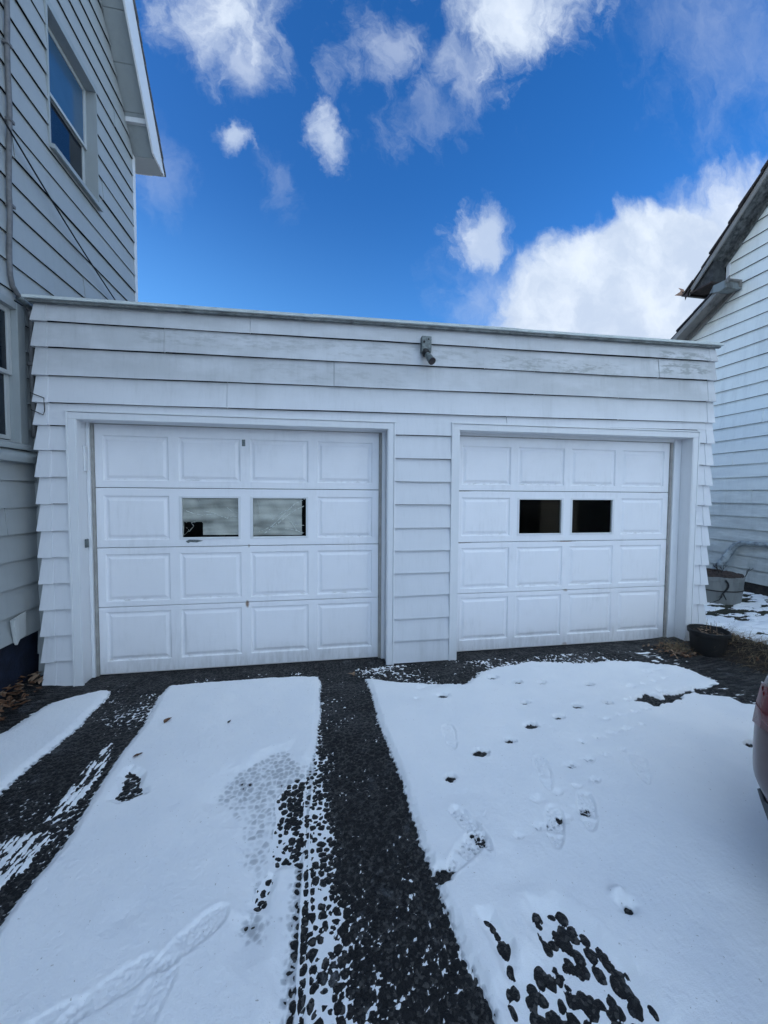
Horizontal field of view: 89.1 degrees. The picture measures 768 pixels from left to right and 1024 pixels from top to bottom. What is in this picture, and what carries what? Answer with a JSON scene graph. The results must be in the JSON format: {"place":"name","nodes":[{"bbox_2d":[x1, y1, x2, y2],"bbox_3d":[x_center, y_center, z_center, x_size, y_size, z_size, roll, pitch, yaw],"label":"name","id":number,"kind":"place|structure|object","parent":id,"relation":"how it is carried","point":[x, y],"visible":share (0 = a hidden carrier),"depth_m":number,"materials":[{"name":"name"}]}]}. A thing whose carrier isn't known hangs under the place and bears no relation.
{"place":"outdoors","nodes":[
{"label":"outdoors","id":0,"kind":"place"},
{"bbox_2d":[0,629,767,1023],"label":"driveway","id":1,"kind":"structure","parent":0,"point":[372,829],"depth_m":1.83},
{"bbox_2d":[0,671,43,720],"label":"leaf litter","id":2,"kind":"object","parent":1,"relation":"on","point":[18,685],"visible":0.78,"depth_m":2.95,"materials":[{"name":"brown plant"}]},
{"bbox_2d":[21,294,724,686],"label":"garage","id":3,"kind":"structure","parent":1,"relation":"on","point":[223,488],"depth_m":3.58,"materials":[{"name":"white wood"}]},
{"bbox_2d":[85,422,385,677],"bbox_3d":[-1.236,0.311,3.513,2.518,2.210,0.079,0,3,-10],"label":"garage door","id":4,"kind":"structure","parent":3,"relation":"in","point":[162,599],"depth_m":3.49,"materials":[{"name":"white metal"}]},
{"bbox_2d":[420,336,435,364],"bbox_3d":[0.395,-1.434,3.466,0.111,0.271,0.156,0,3,-10],"label":"lamp holder","id":5,"kind":"object","parent":3,"relation":"attached to","point":[426,347],"visible":1,"depth_m":3.47,"materials":[{"name":"grey metal"}]},
{"bbox_2d":[457,433,681,651],"bbox_3d":[1.924,0.308,4.059,2.561,2.210,0.079,0,3,-10],"label":"garage door","id":6,"kind":"structure","parent":3,"relation":"in","point":[516,589],"depth_m":4.05,"materials":[{"name":"white metal"}]},
{"bbox_2d":[0,649,767,1023],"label":"snow","id":7,"kind":"structure","parent":1,"relation":"on","point":[136,909],"depth_m":1.71,"materials":[{"name":"white snow"}]},
{"bbox_2d":[752,674,767,819],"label":"parked car","id":8,"kind":"object","parent":7,"relation":"on","point":[760,745],"visible":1,"depth_m":1.55,"materials":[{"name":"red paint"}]},
{"bbox_2d":[135,0,767,338],"label":"sky","id":9,"kind":"structure","parent":0,"point":[574,166],"materials":[{"name":"blue"}]},
{"bbox_2d":[651,625,767,679],"bbox_3d":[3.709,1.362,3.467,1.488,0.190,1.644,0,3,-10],"label":"dirt bank","id":10,"kind":"structure","parent":0,"point":[737,655],"depth_m":3.67,"materials":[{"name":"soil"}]},
{"bbox_2d":[642,633,763,664],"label":"leaf litter","id":11,"kind":"object","parent":10,"relation":"on","point":[682,653],"visible":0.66,"depth_m":3.88,"materials":[{"name":"brown plant"}]},
{"bbox_2d":[687,623,731,657],"bbox_3d":[3.220,1.247,3.872,0.342,0.364,0.342,0,3,-10],"label":"flower pot","id":12,"kind":"object","parent":10,"relation":"on","point":[706,640],"visible":0.94,"depth_m":3.79,"materials":[{"name":"black plastic"}]},
{"bbox_2d":[705,594,767,634],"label":"lawn","id":13,"kind":"structure","parent":0,"point":[714,613],"depth_m":5.05,"materials":[{"name":"plant"}]},
{"bbox_2d":[705,563,752,604],"bbox_3d":[4.774,1.011,5.674,0.739,0.596,0.688,0,3,-10],"label":"barrel planter","id":14,"kind":"object","parent":13,"relation":"on","point":[726,587],"visible":0.74,"depth_m":5.39,"materials":[{"name":"grey wood"}]},
{"bbox_2d":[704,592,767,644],"bbox_3d":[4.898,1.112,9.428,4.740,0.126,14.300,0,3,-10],"label":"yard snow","id":15,"kind":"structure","parent":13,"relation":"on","point":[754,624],"depth_m":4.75,"materials":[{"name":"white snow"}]},
{"label":"ground","id":16,"kind":"structure","parent":0,"visible":0},
{"bbox_2d":[0,0,165,698],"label":"white house","id":17,"kind":"structure","parent":16,"relation":"on","point":[85,132],"depth_m":3.49,"materials":[{"name":"white wood"}]},
{"bbox_2d":[0,293,33,450],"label":"window","id":18,"kind":"structure","parent":17,"relation":"in","point":[13,377],"depth_m":3.02,"materials":[{"name":"clear glass"}]},
{"bbox_2d":[1,0,36,437],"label":"drain pipe","id":19,"kind":"object","parent":17,"relation":"attached to","point":[11,207],"depth_m":2.92,"materials":[{"name":"grey metal"}]},
{"bbox_2d":[0,113,115,299],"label":"service wire","id":20,"kind":"object","parent":17,"relation":"attached to","point":[3,119],"visible":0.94,"depth_m":3.34,"materials":[{"name":"black plastic"}]},
{"bbox_2d":[43,0,102,211],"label":"window","id":21,"kind":"structure","parent":17,"relation":"in","point":[71,102],"depth_m":3.83,"materials":[{"name":"clear glass"}]},
{"bbox_2d":[671,160,767,595],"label":"white house","id":22,"kind":"structure","parent":16,"relation":"on","point":[728,284],"depth_m":6.13,"materials":[{"name":"white wood"}]},
{"bbox_2d":[712,539,767,569],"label":"drain pipe","id":23,"kind":"object","parent":22,"relation":"attached to","point":[726,555],"visible":0.88,"depth_m":6.17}
]}

